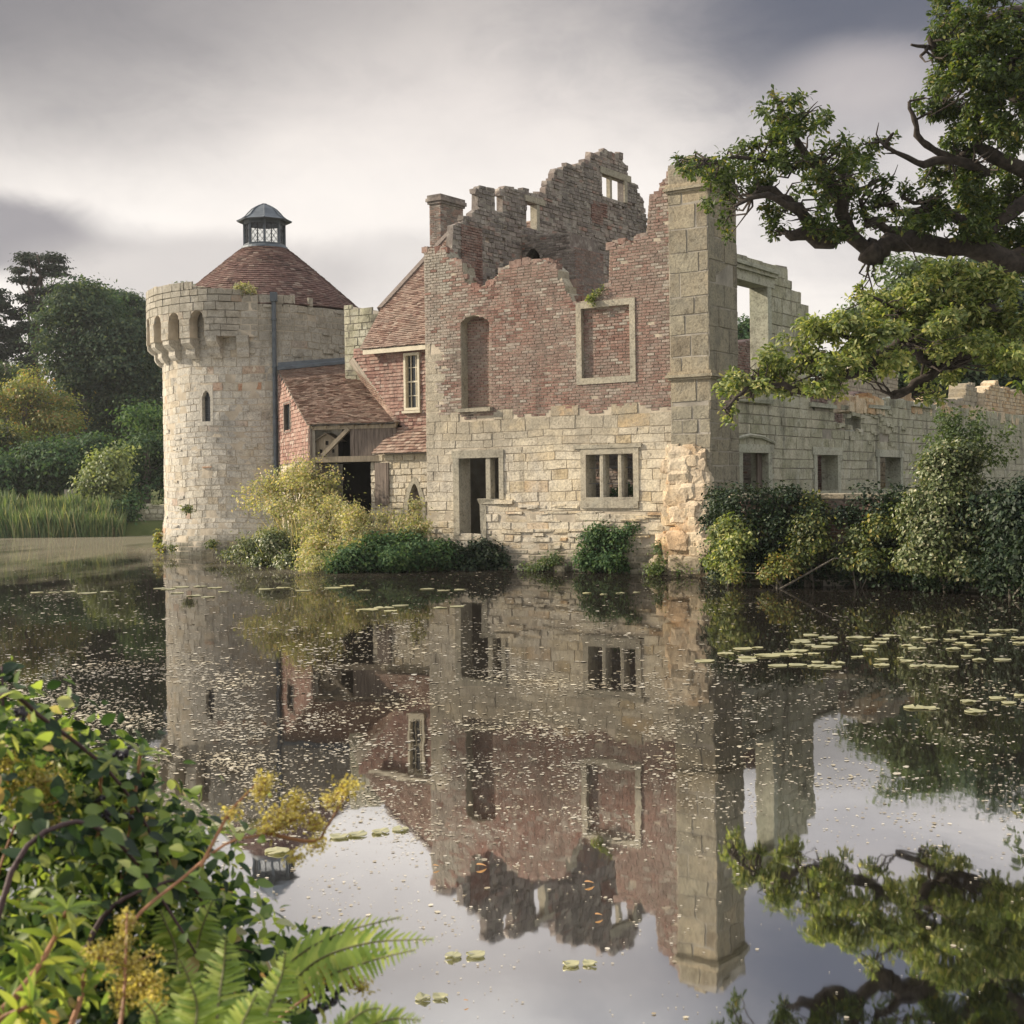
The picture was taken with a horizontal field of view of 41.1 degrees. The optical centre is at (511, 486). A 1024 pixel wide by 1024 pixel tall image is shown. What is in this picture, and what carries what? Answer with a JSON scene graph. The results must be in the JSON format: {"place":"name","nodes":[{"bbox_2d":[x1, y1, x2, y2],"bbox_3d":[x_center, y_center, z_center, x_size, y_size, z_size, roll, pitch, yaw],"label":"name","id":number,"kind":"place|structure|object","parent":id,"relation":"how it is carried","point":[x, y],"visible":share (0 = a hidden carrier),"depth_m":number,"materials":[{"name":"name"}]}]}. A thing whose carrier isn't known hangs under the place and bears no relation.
{"place":"outdoors","nodes":[
{"label":"outdoors","id":0,"kind":"place"},
{"bbox_2d":[0,535,1023,1023],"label":"water","id":1,"kind":"structure","parent":0,"point":[852,945],"depth_m":10.67,"materials":[{"name":"liquid"}]},
{"bbox_2d":[151,529,164,554],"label":"weed tuft","id":2,"kind":"object","parent":1,"relation":"in","point":[158,536],"visible":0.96,"depth_m":48.18,"materials":[{"name":"green plant"}]},
{"bbox_2d":[163,543,179,554],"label":"weed tuft","id":3,"kind":"object","parent":1,"relation":"on","point":[172,549],"visible":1,"depth_m":46.34,"materials":[{"name":"green plant"}]},
{"bbox_2d":[207,822,233,827],"bbox_3d":[-1.911,2.212,8.942,0.168,0.018,0.168,-1,0,17],"label":"lily pad","id":4,"kind":"object","parent":1,"relation":"on","point":[217,824],"visible":0.38,"depth_m":8.95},
{"bbox_2d":[265,846,288,853],"bbox_3d":[-1.426,2.207,8.301,0.149,0.019,0.150,0,0,-42],"label":"lily pad","id":5,"kind":"object","parent":1,"relation":"on","point":[276,849],"visible":0.92,"depth_m":8.30,"materials":[{"name":"plant"}]},
{"bbox_2d":[330,833,348,838],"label":"lily pad","id":6,"kind":"object","parent":1,"relation":"on","point":[337,836],"visible":1,"depth_m":8.61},
{"bbox_2d":[348,830,366,836],"bbox_3d":[-0.978,2.201,8.673,0.120,0.018,0.120,-1,0,-32],"label":"lily pad","id":7,"kind":"object","parent":1,"relation":"on","point":[357,834],"visible":1,"depth_m":8.67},
{"bbox_2d":[372,827,388,833],"bbox_3d":[-0.841,2.197,8.735,0.115,0.019,0.114,-1,0,-30],"label":"lily pad","id":8,"kind":"object","parent":1,"relation":"on","point":[378,831],"visible":1,"depth_m":8.74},
{"bbox_2d":[392,825,408,830],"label":"lily pad","id":9,"kind":"object","parent":1,"relation":"on","point":[396,828],"visible":1,"depth_m":8.80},
{"bbox_2d":[415,992,430,1000],"bbox_3d":[-0.384,2.193,5.879,0.067,0.019,0.068,0,-1,-9],"label":"lily pad","id":10,"kind":"object","parent":1,"relation":"on","point":[419,996],"visible":1,"depth_m":5.88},
{"bbox_2d":[432,992,447,999],"bbox_3d":[-0.309,2.192,5.890,0.067,0.018,0.067,0,0,35],"label":"lily pad","id":11,"kind":"object","parent":1,"relation":"on","point":[438,996],"visible":1,"depth_m":5.88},
{"bbox_2d":[445,951,461,958],"bbox_3d":[-0.275,2.190,6.399,0.078,0.019,0.079,0,1,-1],"label":"lily pad","id":12,"kind":"object","parent":1,"relation":"on","point":[456,954],"visible":1,"depth_m":6.40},
{"bbox_2d":[466,950,484,957],"bbox_3d":[-0.172,2.190,6.413,0.089,0.018,0.089,0,0,-6],"label":"lily pad","id":13,"kind":"object","parent":1,"relation":"on","point":[478,953],"visible":1,"depth_m":6.40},
{"bbox_2d":[0,569,1023,1023],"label":"floating debris","id":14,"kind":"object","parent":1,"relation":"on","point":[220,681],"visible":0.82,"depth_m":12.39,"materials":[{"name":"beige plant"}]},
{"bbox_2d":[516,549,568,571],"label":"weed tuft","id":15,"kind":"object","parent":1,"relation":"in","point":[539,567],"visible":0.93,"depth_m":35.41,"materials":[{"name":"green plant"}]},
{"bbox_2d":[562,960,578,966],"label":"lily pad","id":16,"kind":"object","parent":1,"relation":"on","point":[572,963],"visible":1,"depth_m":6.26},
{"bbox_2d":[583,959,596,965],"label":"lily pad","id":17,"kind":"object","parent":1,"relation":"on","point":[588,962],"visible":1,"depth_m":6.27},
{"bbox_2d":[639,537,693,575],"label":"weed tuft","id":18,"kind":"object","parent":1,"relation":"in","point":[654,569],"visible":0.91,"depth_m":33.13,"materials":[{"name":"green plant"}]},
{"bbox_2d":[755,653,779,656],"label":"lily pad","id":19,"kind":"object","parent":1,"relation":"on","point":[769,655],"visible":1,"depth_m":17.43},
{"bbox_2d":[811,645,832,647],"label":"lily pad","id":20,"kind":"object","parent":1,"relation":"on","point":[819,646],"visible":1,"depth_m":18.24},
{"bbox_2d":[820,664,841,667],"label":"lily pad","id":21,"kind":"object","parent":1,"relation":"on","point":[830,666],"visible":1,"depth_m":16.27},
{"bbox_2d":[903,704,923,708],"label":"lily pad","id":22,"kind":"object","parent":1,"relation":"on","point":[914,707],"visible":1,"depth_m":13.29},
{"bbox_2d":[927,664,947,667],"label":"lily pad","id":23,"kind":"object","parent":1,"relation":"on","point":[939,665],"visible":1,"depth_m":16.20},
{"bbox_2d":[964,708,986,712],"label":"lily pad","id":24,"kind":"object","parent":1,"relation":"on","point":[974,710],"visible":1,"depth_m":13.01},
{"bbox_2d":[0,0,1023,397],"label":"sky","id":25,"kind":"structure","parent":0,"point":[136,136],"materials":[{"name":"grey"}]},
{"bbox_2d":[125,485,1014,583],"bbox_3d":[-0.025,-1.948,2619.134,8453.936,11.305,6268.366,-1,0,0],"label":"ground","id":26,"kind":"structure","parent":0,"point":[148,527],"depth_m":67.96,"materials":[{"name":"green plant"}]},
{"bbox_2d":[0,288,21,368],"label":"pine tree","id":27,"kind":"object","parent":26,"relation":"on","point":[7,305],"visible":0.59,"depth_m":110.08,"materials":[{"name":"green plant"}]},
{"bbox_2d":[0,357,34,427],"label":"lime tree","id":28,"kind":"object","parent":26,"relation":"on","point":[8,375],"visible":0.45,"depth_m":91.52,"materials":[{"name":"green plant"}]},
{"bbox_2d":[0,416,51,458],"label":"lime tree","id":29,"kind":"object","parent":26,"relation":"on","point":[10,436],"visible":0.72,"depth_m":83.27,"materials":[{"name":"green plant"}]},
{"bbox_2d":[0,250,76,433],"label":"pine tree","id":30,"kind":"object","parent":26,"relation":"on","point":[52,267],"visible":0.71,"depth_m":111.43,"materials":[{"name":"green plant"}]},
{"bbox_2d":[0,363,106,460],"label":"maple tree","id":31,"kind":"object","parent":26,"relation":"on","point":[31,406],"visible":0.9,"depth_m":87.46,"materials":[{"name":"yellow plant"}]},
{"bbox_2d":[0,427,112,500],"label":"leafy tree","id":32,"kind":"object","parent":26,"relation":"on","point":[19,480],"visible":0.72,"depth_m":78.40,"materials":[{"name":"green plant"}]},
{"bbox_2d":[0,488,129,537],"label":"reeds","id":33,"kind":"object","parent":26,"relation":"on","point":[34,516],"visible":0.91,"depth_m":67.33,"materials":[{"name":"plant"}]},
{"bbox_2d":[15,426,136,500],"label":"leafy tree","id":34,"kind":"object","parent":26,"relation":"on","point":[69,468],"visible":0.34,"depth_m":78.33,"materials":[{"name":"green plant"}]},
{"bbox_2d":[23,281,137,438],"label":"evergreen tree","id":35,"kind":"object","parent":26,"relation":"on","point":[119,306],"visible":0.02,"depth_m":98.10,"materials":[{"name":"green plant"}]},
{"bbox_2d":[12,268,162,495],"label":"yew tree","id":36,"kind":"object","parent":26,"relation":"on","point":[102,354],"visible":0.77,"depth_m":94.32,"materials":[{"name":"green plant"}]},
{"bbox_2d":[65,434,141,501],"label":"willow shrub","id":37,"kind":"object","parent":26,"relation":"on","point":[102,475],"visible":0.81,"depth_m":69.53,"materials":[{"name":"green plant"}]},
{"bbox_2d":[100,288,145,498],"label":"cedar tree","id":38,"kind":"object","parent":26,"relation":"on","point":[140,302],"visible":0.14,"depth_m":102.71,"materials":[{"name":"green plant"}]},
{"bbox_2d":[93,390,163,503],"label":"leafy tree","id":39,"kind":"object","parent":26,"relation":"on","point":[144,422],"visible":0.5,"depth_m":79.22,"materials":[{"name":"green plant"}]},
{"bbox_2d":[111,487,153,525],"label":"shrub","id":40,"kind":"object","parent":26,"relation":"on","point":[129,503],"visible":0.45,"depth_m":68.59,"materials":[{"name":"green plant"}]},
{"bbox_2d":[132,504,164,520],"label":"wall","id":41,"kind":"structure","parent":26,"relation":"on","point":[155,512],"depth_m":69.83,"materials":[{"name":"stone"}]},
{"bbox_2d":[0,656,349,1023],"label":"bramble","id":42,"kind":"object","parent":26,"relation":"on","point":[72,846],"visible":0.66,"depth_m":2.86,"materials":[{"name":"plant"}]},
{"bbox_2d":[0,966,51,1023],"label":"balsam","id":43,"kind":"object","parent":42,"relation":"on","point":[30,1010],"visible":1,"depth_m":2.20,"materials":[{"name":"green plant"}]},
{"bbox_2d":[0,749,76,871],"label":"flowering weed","id":44,"kind":"object","parent":42,"relation":"on","point":[8,762],"visible":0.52,"depth_m":2.79,"materials":[{"name":"plant"}]},
{"bbox_2d":[0,939,76,1018],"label":"balsam","id":45,"kind":"object","parent":42,"relation":"on","point":[23,960],"visible":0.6,"depth_m":2.34,"materials":[{"name":"green plant"}]},
{"bbox_2d":[0,886,98,1014],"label":"balsam","id":46,"kind":"object","parent":42,"relation":"on","point":[70,922],"visible":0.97,"depth_m":2.38,"materials":[{"name":"green plant"}]},
{"bbox_2d":[45,943,121,1023],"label":"balsam","id":47,"kind":"object","parent":42,"relation":"on","point":[87,969],"visible":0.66,"depth_m":2.42,"materials":[{"name":"green plant"}]},
{"bbox_2d":[71,751,125,900],"bbox_3d":[-0.910,0.853,3.005,0.153,0.549,0.132,-1,0,0],"label":"balsam","id":48,"kind":"object","parent":42,"relation":"on","point":[113,769],"visible":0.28,"depth_m":3.00,"materials":[{"name":"green plant"}]},
{"bbox_2d":[77,906,174,1023],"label":"flowering weed","id":49,"kind":"object","parent":42,"relation":"on","point":[102,953],"visible":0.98,"depth_m":2.34,"materials":[{"name":"plant"}]},
{"bbox_2d":[98,740,169,912],"bbox_3d":[-0.828,0.826,2.965,0.143,0.529,0.198,-1,0,21],"label":"balsam","id":50,"kind":"object","parent":42,"relation":"on","point":[140,751],"visible":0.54,"depth_m":3.00,"materials":[{"name":"green plant"}]},
{"bbox_2d":[150,899,222,982],"bbox_3d":[-0.656,0.912,2.744,0.146,0.157,0.089,-1,0,22],"label":"fern","id":51,"kind":"object","parent":42,"relation":"on","point":[167,939],"visible":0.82,"depth_m":2.75,"materials":[{"name":"plant"}]},
{"bbox_2d":[94,768,364,987],"bbox_3d":[-0.555,0.736,2.660,0.538,0.355,0.170,-1,0,-34],"label":"flowering weed","id":52,"kind":"object","parent":42,"relation":"attached to","point":[284,819],"visible":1,"depth_m":2.73,"materials":[{"name":"yellow plant"}]},
{"bbox_2d":[273,963,380,1022],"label":"flowering weed","id":53,"kind":"object","parent":42,"relation":"on","point":[362,987],"visible":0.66,"depth_m":2.60,"materials":[{"name":"plant"}]},
{"bbox_2d":[269,914,433,1013],"bbox_3d":[-0.330,0.929,2.619,0.426,0.225,0.122,-1,0,36],"label":"fern","id":54,"kind":"object","parent":42,"relation":"on","point":[342,960],"visible":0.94,"depth_m":2.60,"materials":[{"name":"plant"}]},
{"bbox_2d":[139,981,268,1023],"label":"fern","id":55,"kind":"object","parent":26,"relation":"on","point":[188,1004],"visible":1,"depth_m":2.12,"materials":[{"name":"plant"}]},
{"bbox_2d":[161,934,300,1023],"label":"fern","id":56,"kind":"object","parent":26,"relation":"on","point":[178,985],"visible":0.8,"depth_m":2.39,"materials":[{"name":"plant"}]},
{"bbox_2d":[146,203,356,555],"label":"round tower","id":57,"kind":"structure","parent":26,"relation":"on","point":[219,348],"depth_m":46.38,"materials":[{"name":"stone"}]},
{"bbox_2d":[178,504,195,516],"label":"weed tuft","id":58,"kind":"object","parent":57,"relation":"attached to","point":[186,509],"visible":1,"depth_m":45.85,"materials":[{"name":"green plant"}]},
{"bbox_2d":[199,385,212,425],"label":"window","id":59,"kind":"structure","parent":57,"relation":"in","point":[205,391],"depth_m":46.42,"materials":[{"name":"stone"}]},
{"bbox_2d":[202,539,220,550],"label":"weed tuft","id":60,"kind":"object","parent":57,"relation":"attached to","point":[210,542],"visible":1,"depth_m":45.89,"materials":[{"name":"green plant"}]},
{"bbox_2d":[232,281,256,295],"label":"weed tuft","id":61,"kind":"object","parent":57,"relation":"on","point":[248,289],"visible":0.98,"depth_m":46.00,"materials":[{"name":"green plant"}]},
{"bbox_2d":[216,523,302,568],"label":"bramble bush","id":62,"kind":"object","parent":26,"relation":"on","point":[270,543],"visible":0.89,"depth_m":39.39,"materials":[{"name":"green plant"}]},
{"bbox_2d":[231,448,370,534],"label":"elder bush","id":63,"kind":"object","parent":26,"relation":"on","point":[274,488],"visible":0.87,"depth_m":40.45,"materials":[{"name":"yellow plant"}]},
{"bbox_2d":[240,506,420,559],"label":"tall grass","id":64,"kind":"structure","parent":26,"relation":"on","point":[293,527],"depth_m":39.21,"materials":[{"name":"green plant"}]},
{"bbox_2d":[283,491,437,572],"bbox_3d":[-4.187,1.339,37.503,4.336,2.442,3.792,-1,0,0],"label":"bush","id":65,"kind":"object","parent":26,"relation":"on","point":[349,531],"visible":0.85,"depth_m":37.66,"materials":[{"name":"yellow plant"}]},
{"bbox_2d":[330,1000,422,1023],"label":"fern","id":66,"kind":"object","parent":26,"relation":"on","point":[354,1016],"visible":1,"depth_m":2.40,"materials":[{"name":"plant"}]},
{"bbox_2d":[321,524,463,573],"bbox_3d":[-3.111,1.811,36.172,3.767,1.604,2.183,-1,0,0],"label":"ivy bush","id":67,"kind":"object","parent":26,"relation":"on","point":[392,552],"visible":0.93,"depth_m":35.92,"materials":[{"name":"green plant"}]},
{"bbox_2d":[277,193,529,541],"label":"house","id":68,"kind":"structure","parent":26,"relation":"on","point":[366,394],"depth_m":41.41,"materials":[{"name":"tile"}]},
{"bbox_2d":[283,401,291,432],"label":"window","id":69,"kind":"structure","parent":68,"relation":"in","point":[288,405],"depth_m":44.80,"materials":[{"name":"beige stone"}]},
{"bbox_2d":[315,433,346,456],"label":"dovecote","id":70,"kind":"structure","parent":68,"relation":"attached to","point":[324,441],"depth_m":41.20,"materials":[{"name":"wood"}]},
{"bbox_2d":[402,352,421,413],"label":"window","id":71,"kind":"structure","parent":68,"relation":"in","point":[411,361],"depth_m":40.13,"materials":[{"name":"beige paint"}]},
{"bbox_2d":[0,371,822,483],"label":"distant wood","id":72,"kind":"object","parent":26,"relation":"on","point":[53,434],"depth_m":125.44,"materials":[{"name":"green plant"}]},
{"bbox_2d":[402,493,433,538],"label":"climbing plant","id":73,"kind":"object","parent":26,"relation":"on","point":[419,507],"visible":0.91,"depth_m":36.78,"materials":[{"name":"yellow plant"}]},
{"bbox_2d":[434,534,513,570],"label":"ivy bush","id":74,"kind":"object","parent":26,"relation":"on","point":[481,554],"visible":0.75,"depth_m":36.32,"materials":[{"name":"green plant"}]},
{"bbox_2d":[421,148,750,576],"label":"ruined house","id":75,"kind":"structure","parent":26,"relation":"on","point":[557,395],"depth_m":35.51,"materials":[{"name":"stone"}]},
{"bbox_2d":[524,194,544,230],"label":"window","id":76,"kind":"structure","parent":75,"relation":"in","point":[534,209],"depth_m":41.79,"materials":[{"name":"stone"}]},
{"bbox_2d":[584,284,606,306],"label":"weed tuft","id":77,"kind":"object","parent":75,"relation":"attached to","point":[592,298],"visible":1,"depth_m":34.73,"materials":[{"name":"green plant"}]},
{"bbox_2d":[573,443,641,507],"bbox_3d":[2.547,-0.265,34.808,1.989,1.625,0.517,-1,0,35],"label":"window","id":78,"kind":"structure","parent":75,"relation":"in","point":[586,451],"depth_m":34.66,"materials":[{"name":"stone"}]},
{"bbox_2d":[599,166,630,202],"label":"window","id":79,"kind":"structure","parent":75,"relation":"in","point":[625,178],"depth_m":45.62,"materials":[{"name":"stone"}]},
{"bbox_2d":[565,518,645,573],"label":"ivy bush","id":80,"kind":"object","parent":26,"relation":"on","point":[592,559],"visible":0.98,"depth_m":34.34,"materials":[{"name":"green plant"}]},
{"bbox_2d":[610,480,632,496],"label":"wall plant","id":81,"kind":"object","parent":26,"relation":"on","point":[630,491],"depth_m":35.47,"materials":[{"name":"green plant"}]},
{"bbox_2d":[697,510,759,585],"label":"shrub","id":82,"kind":"object","parent":26,"relation":"on","point":[727,539],"visible":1,"depth_m":29.28,"materials":[{"name":"green plant"}]},
{"bbox_2d":[738,313,749,339],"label":"leafy tree","id":83,"kind":"object","parent":26,"relation":"on","point":[743,329],"visible":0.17,"depth_m":89.27,"materials":[{"name":"green plant"}]},
{"bbox_2d":[738,339,810,380],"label":"ruined wall","id":84,"kind":"structure","parent":26,"relation":"on","point":[744,355],"depth_m":42.22,"materials":[{"name":"stone"}]},
{"bbox_2d":[774,489,839,586],"bbox_3d":[6.230,1.107,28.782,1.374,2.139,1.514,-1,0,0],"label":"bush","id":85,"kind":"object","parent":26,"relation":"on","point":[815,540],"visible":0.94,"depth_m":28.56,"materials":[{"name":"green plant"}]},
{"bbox_2d":[809,382,842,490],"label":"ruined wall","id":86,"kind":"structure","parent":26,"relation":"on","point":[838,418],"depth_m":45.54,"materials":[{"name":"beige stone"}]},
{"bbox_2d":[670,0,1023,429],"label":"oak tree","id":87,"kind":"object","parent":26,"relation":"on","point":[955,310],"visible":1,"depth_m":21.73,"materials":[{"name":"green plant"}]},
{"bbox_2d":[826,508,899,588],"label":"shrub","id":88,"kind":"object","parent":26,"relation":"on","point":[856,539],"visible":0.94,"depth_m":27.99,"materials":[{"name":"green plant"}]},
{"bbox_2d":[841,367,897,488],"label":"ruined wall","id":89,"kind":"structure","parent":26,"relation":"on","point":[891,384],"depth_m":51.27,"materials":[{"name":"beige stone"}]},
{"bbox_2d":[729,492,1023,593],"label":"terrace wall","id":90,"kind":"structure","parent":26,"relation":"on","point":[838,498],"depth_m":29.01,"materials":[{"name":"stone"}]},
{"bbox_2d":[713,484,805,527],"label":"ivy bush","id":91,"kind":"object","parent":90,"relation":"on","point":[765,512],"visible":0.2,"depth_m":29.55,"materials":[{"name":"green plant"}]},
{"bbox_2d":[695,474,1023,598],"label":"ivy","id":92,"kind":"object","parent":90,"relation":"attached to","point":[772,525],"visible":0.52,"depth_m":28.76,"materials":[{"name":"green plant"}]},
{"bbox_2d":[722,549,898,588],"bbox_3d":[6.153,1.738,28.361,3.891,0.899,0.875,-1,0,22],"label":"trailing plant","id":93,"kind":"object","parent":92,"relation":"hanging from","point":[773,572],"visible":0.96,"depth_m":28.54,"materials":[{"name":"green plant"}]},
{"bbox_2d":[737,254,1023,493],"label":"ruined wing","id":94,"kind":"structure","parent":26,"relation":"on","point":[785,440],"depth_m":39.05,"materials":[{"name":"stone"}]},
{"bbox_2d":[739,433,775,491],"bbox_3d":[6.204,-0.544,35.319,0.389,1.647,2.327,-1,0,35],"label":"window","id":95,"kind":"structure","parent":94,"relation":"in","point":[763,453],"depth_m":35.75,"materials":[{"name":"stone"}]},
{"bbox_2d":[737,258,779,399],"bbox_3d":[6.088,-3.992,35.325,0.664,3.457,2.747,-1,0,35],"label":"tall window","id":96,"kind":"structure","parent":94,"relation":"in","point":[759,278],"depth_m":35.95,"materials":[{"name":"stone"}]},
{"bbox_2d":[811,447,842,492],"bbox_3d":[8.929,-0.446,39.262,0.341,1.379,2.207,-1,0,35],"label":"window","id":97,"kind":"structure","parent":94,"relation":"in","point":[833,454],"depth_m":39.83,"materials":[{"name":"stone"}]},
{"bbox_2d":[875,449,904,492],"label":"window","id":98,"kind":"structure","parent":94,"relation":"in","point":[897,456],"depth_m":44.25,"materials":[{"name":"stone"}]},
{"bbox_2d":[818,252,959,344],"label":"leafy tree","id":99,"kind":"object","parent":26,"relation":"on","point":[889,286],"visible":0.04,"depth_m":65.57,"materials":[{"name":"green plant"}]},
{"bbox_2d":[882,432,1000,591],"bbox_3d":[8.713,0.533,27.024,2.773,3.238,1.948,-1,0,19],"label":"sallow bush","id":100,"kind":"object","parent":26,"relation":"on","point":[929,544],"visible":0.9,"depth_m":26.81,"materials":[{"name":"green plant"}]},
{"bbox_2d":[876,336,1010,397],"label":"leafy tree","id":101,"kind":"object","parent":26,"relation":"on","point":[977,378],"visible":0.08,"depth_m":58.67,"materials":[{"name":"plant"}]},
{"bbox_2d":[933,382,977,408],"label":"ruined wall","id":102,"kind":"structure","parent":26,"relation":"on","point":[960,394],"depth_m":53.77,"materials":[{"name":"beige stone"}]},
{"bbox_2d":[904,401,1021,479],"bbox_3d":[9.361,-0.749,28.055,2.474,2.052,1.359,-1,0,0],"label":"sapling","id":103,"kind":"object","parent":26,"relation":"on","point":[976,426],"visible":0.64,"depth_m":27.91,"materials":[{"name":"green plant"}]},
{"bbox_2d":[928,256,1023,389],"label":"leafy tree","id":104,"kind":"object","parent":26,"relation":"on","point":[1006,377],"visible":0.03,"depth_m":60.90,"materials":[{"name":"green plant"}]},
{"bbox_2d":[940,471,1023,598],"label":"ivy bush","id":105,"kind":"object","parent":26,"relation":"on","point":[1012,562],"visible":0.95,"depth_m":25.51,"materials":[{"name":"green plant"}]},
{"bbox_2d":[975,380,1023,414],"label":"ruined wall","id":106,"kind":"structure","parent":26,"relation":"on","point":[993,394],"depth_m":56.25,"materials":[{"name":"stone"}]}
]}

